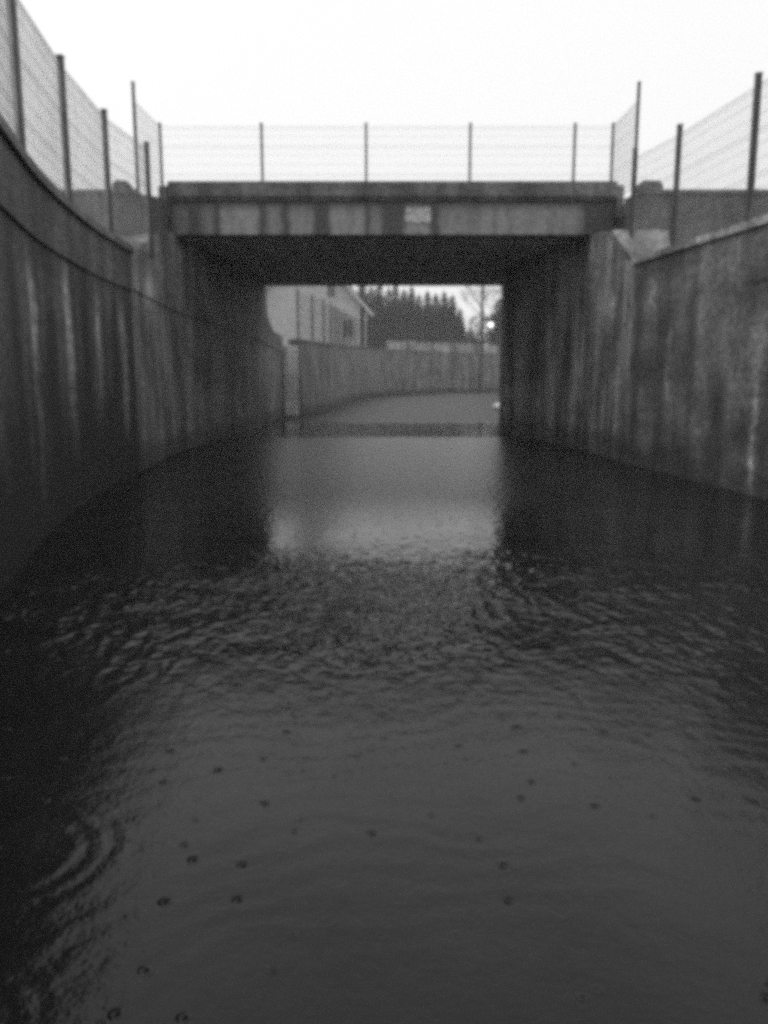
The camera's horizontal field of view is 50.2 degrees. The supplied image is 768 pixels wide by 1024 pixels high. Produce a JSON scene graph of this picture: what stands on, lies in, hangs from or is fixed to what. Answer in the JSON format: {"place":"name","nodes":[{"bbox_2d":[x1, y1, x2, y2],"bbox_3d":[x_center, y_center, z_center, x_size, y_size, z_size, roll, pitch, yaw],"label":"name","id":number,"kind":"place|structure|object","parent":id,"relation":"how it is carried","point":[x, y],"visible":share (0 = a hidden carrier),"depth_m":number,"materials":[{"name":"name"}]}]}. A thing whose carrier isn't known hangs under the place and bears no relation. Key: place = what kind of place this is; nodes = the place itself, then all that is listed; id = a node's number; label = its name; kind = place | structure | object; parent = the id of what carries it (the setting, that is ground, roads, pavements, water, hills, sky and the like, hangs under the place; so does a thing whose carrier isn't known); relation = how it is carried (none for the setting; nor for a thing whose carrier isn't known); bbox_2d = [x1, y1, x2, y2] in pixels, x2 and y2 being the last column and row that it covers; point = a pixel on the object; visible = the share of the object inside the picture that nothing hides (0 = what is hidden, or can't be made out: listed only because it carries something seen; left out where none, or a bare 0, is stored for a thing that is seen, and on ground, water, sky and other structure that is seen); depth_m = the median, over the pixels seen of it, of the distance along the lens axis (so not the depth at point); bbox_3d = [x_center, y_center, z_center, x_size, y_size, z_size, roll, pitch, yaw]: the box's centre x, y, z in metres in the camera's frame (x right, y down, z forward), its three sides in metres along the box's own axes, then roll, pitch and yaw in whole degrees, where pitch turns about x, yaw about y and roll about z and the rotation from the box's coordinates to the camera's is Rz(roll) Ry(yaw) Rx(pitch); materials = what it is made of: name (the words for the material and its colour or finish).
{"place":"outdoors","nodes":[
{"label":"outdoors","id":0,"kind":"place"},
{"bbox_2d":[266,286,375,346],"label":"gabled house","id":1,"kind":"structure","parent":0,"point":[282,307],"depth_m":64.27,"materials":[{"name":"grey paint"}]},
{"bbox_2d":[326,286,335,298],"bbox_3d":[-4.120,-17.288,63.989,0.800,1.280,0.057,0,10,0],"label":"window","id":2,"kind":"structure","parent":1,"relation":"in","point":[330,290],"depth_m":64.00,"materials":[{"name":"grey glass"}]},
{"bbox_2d":[341,319,353,338],"bbox_3d":[-2.850,-14.429,64.469,1.030,1.530,0.057,0,10,0],"label":"window","id":3,"kind":"structure","parent":1,"relation":"in","point":[352,323],"depth_m":64.47,"materials":[{"name":"grey glass"}]},
{"bbox_2d":[0,391,767,1023],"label":"water","id":4,"kind":"structure","parent":0,"point":[420,709],"depth_m":3.54,"materials":[{"name":"grey liquid"}]},
{"bbox_2d":[492,403,498,409],"bbox_3d":[5.256,-4.631,36.220,0.889,0.449,1.032,0,10,0],"label":"pale boulder","id":5,"kind":"object","parent":4,"relation":"in","point":[495,406],"visible":0.23,"depth_m":35.97,"materials":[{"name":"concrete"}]},
{"bbox_2d":[0,0,767,345],"label":"sky","id":6,"kind":"structure","parent":0,"point":[192,64],"materials":[{"name":"white"}]},
{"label":"right bank","id":7,"kind":"structure","parent":0,"visible":0},
{"bbox_2d":[623,189,767,243],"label":"approach wall","id":8,"kind":"structure","parent":7,"relation":"on","point":[738,214],"depth_m":14.42,"materials":[{"name":"concrete"}]},
{"bbox_2d":[636,180,663,191],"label":"concrete block","id":9,"kind":"structure","parent":8,"relation":"on","point":[647,182],"depth_m":14.35,"materials":[{"name":"grey concrete"}]},
{"bbox_2d":[625,214,767,498],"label":"retaining wall","id":10,"kind":"structure","parent":7,"relation":"on","point":[697,406],"depth_m":11.77,"materials":[{"name":"concrete"}]},
{"bbox_2d":[629,72,767,256],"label":"fence","id":11,"kind":"object","parent":10,"relation":"on","point":[753,144],"visible":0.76,"depth_m":11.97,"materials":[{"name":"metal"}]},
{"bbox_3d":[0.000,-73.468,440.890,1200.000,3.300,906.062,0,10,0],"label":"left bank","id":12,"kind":"structure","parent":0,"visible":0},
{"bbox_2d":[0,113,139,591],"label":"retaining wall","id":13,"kind":"structure","parent":12,"relation":"on","point":[69,440],"depth_m":8.63,"materials":[{"name":"concrete"}]},
{"bbox_2d":[0,0,153,257],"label":"fence","id":14,"kind":"object","parent":13,"relation":"on","point":[15,91],"visible":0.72,"depth_m":9.95,"materials":[{"name":"metal"}]},
{"bbox_2d":[60,189,167,236],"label":"approach wall","id":15,"kind":"structure","parent":12,"relation":"on","point":[159,212],"depth_m":14.46,"materials":[{"name":"concrete"}]},
{"bbox_2d":[112,180,132,188],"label":"concrete block","id":16,"kind":"structure","parent":15,"relation":"on","point":[121,185],"depth_m":14.35,"materials":[{"name":"grey concrete"}]},
{"bbox_2d":[356,286,371,333],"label":"conifer","id":17,"kind":"object","parent":12,"relation":"on","point":[362,293],"visible":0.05,"depth_m":104.57,"materials":[{"name":"plant"}]},
{"bbox_2d":[366,286,375,305],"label":"conifer","id":18,"kind":"object","parent":12,"relation":"on","point":[370,293],"visible":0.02,"depth_m":108.55,"materials":[{"name":"grey plant"}]},
{"bbox_2d":[120,181,633,470],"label":"road bridge","id":19,"kind":"structure","parent":12,"relation":"on","point":[552,260],"depth_m":16.93,"materials":[{"name":"concrete"}]},
{"bbox_2d":[121,233,153,248],"bbox_3d":[-4.325,-4.499,13.957,0.550,0.650,1.020,0,10,0],"label":"apron","id":20,"kind":"object","parent":19,"relation":"on","point":[141,236],"visible":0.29,"depth_m":14.19,"materials":[{"name":"concrete"}]},
{"bbox_2d":[131,81,640,199],"bbox_3d":[0.051,-6.759,15.474,9.162,1.810,2.298,0,10,0],"label":"fence","id":21,"kind":"object","parent":19,"relation":"on","point":[470,129],"visible":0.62,"depth_m":16.46,"materials":[{"name":"metal"}]},
{"bbox_2d":[610,230,669,260],"bbox_3d":[4.490,-4.583,14.308,0.980,0.700,0.500,0,10,0],"label":"apron","id":22,"kind":"object","parent":19,"relation":"on","point":[626,243],"visible":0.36,"depth_m":14.30,"materials":[{"name":"concrete"}]},
{"bbox_2d":[368,286,394,348],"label":"conifer","id":23,"kind":"object","parent":12,"relation":"on","point":[379,309],"visible":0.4,"depth_m":100.86,"materials":[{"name":"plant"}]},
{"bbox_2d":[384,286,393,318],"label":"conifer","id":24,"kind":"object","parent":12,"relation":"on","point":[388,295],"visible":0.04,"depth_m":106.65,"materials":[{"name":"grey plant"}]},
{"bbox_2d":[283,339,499,414],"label":"retaining wall","id":25,"kind":"structure","parent":12,"relation":"on","point":[319,376],"depth_m":57.65,"materials":[{"name":"concrete"}]},
{"bbox_2d":[296,289,500,353],"bbox_3d":[12.800,-14.337,69.801,16.215,2.488,82.942,6,11,33],"label":"fence","id":26,"kind":"object","parent":25,"relation":"on","point":[340,315],"visible":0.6,"depth_m":45.94,"materials":[{"name":"metal"}]},
{"bbox_2d":[386,286,403,341],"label":"conifer","id":27,"kind":"object","parent":12,"relation":"on","point":[395,312],"visible":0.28,"depth_m":102.74,"materials":[{"name":"plant"}]},
{"bbox_2d":[398,289,407,314],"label":"conifer","id":28,"kind":"object","parent":12,"relation":"on","point":[404,298],"visible":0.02,"depth_m":108.54,"materials":[{"name":"grey plant"}]},
{"bbox_2d":[394,286,430,350],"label":"conifer","id":29,"kind":"object","parent":12,"relation":"on","point":[411,313],"visible":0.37,"depth_m":99.92,"materials":[{"name":"plant"}]},
{"bbox_2d":[415,294,422,321],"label":"conifer","id":30,"kind":"object","parent":12,"relation":"on","point":[419,300],"visible":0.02,"depth_m":105.78,"materials":[{"name":"grey plant"}]},
{"bbox_2d":[418,289,436,351],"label":"conifer","id":31,"kind":"object","parent":12,"relation":"on","point":[427,312],"visible":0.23,"depth_m":101.87,"materials":[{"name":"plant"}]},
{"bbox_2d":[431,293,439,319],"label":"conifer","id":32,"kind":"object","parent":12,"relation":"on","point":[435,298],"visible":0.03,"depth_m":104.77,"materials":[{"name":"grey plant"}]},
{"bbox_2d":[385,340,500,353],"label":"board fence","id":33,"kind":"object","parent":12,"relation":"on","point":[493,348],"visible":0.26,"depth_m":89.22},
{"bbox_2d":[428,291,464,350],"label":"conifer","id":34,"kind":"object","parent":12,"relation":"on","point":[443,324],"visible":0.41,"depth_m":100.88,"materials":[{"name":"plant"}]},
{"bbox_2d":[448,293,467,330],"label":"conifer","id":35,"kind":"object","parent":12,"relation":"on","point":[452,306],"visible":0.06,"depth_m":103.90,"materials":[{"name":"plant"}]},
{"bbox_2d":[449,308,467,352],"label":"conifer","id":36,"kind":"object","parent":12,"relation":"on","point":[460,326],"visible":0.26,"depth_m":100.30,"materials":[{"name":"plant"}]},
{"bbox_2d":[458,326,476,352],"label":"conifer","id":37,"kind":"object","parent":12,"relation":"on","point":[472,339],"visible":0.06,"depth_m":96.70,"materials":[{"name":"plant"}]},
{"bbox_2d":[466,313,490,343],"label":"bare tree","id":38,"kind":"object","parent":12,"relation":"on","point":[477,326],"visible":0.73,"depth_m":96.16,"materials":[{"name":"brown plant"}]},
{"bbox_2d":[457,286,501,322],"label":"bare tree","id":39,"kind":"object","parent":12,"relation":"on","point":[465,298],"visible":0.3,"depth_m":105.36,"materials":[{"name":"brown plant"}]},
{"bbox_2d":[478,286,501,353],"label":"conifer","id":40,"kind":"object","parent":12,"relation":"on","point":[495,318],"visible":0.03,"depth_m":96.99,"materials":[{"name":"plant"}]},
{"bbox_2d":[488,323,492,343],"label":"street lamp","id":41,"kind":"object","parent":12,"relation":"on","point":[490,325],"visible":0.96,"depth_m":95.58,"materials":[{"name":"white"}]},
{"label":"ground","id":42,"kind":"structure","parent":0,"visible":0},
{"bbox_2d":[479,286,483,391],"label":"utility pole","id":43,"kind":"object","parent":42,"relation":"on","point":[481,345],"visible":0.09,"depth_m":73.37,"materials":[{"name":"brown wood"}]}
]}

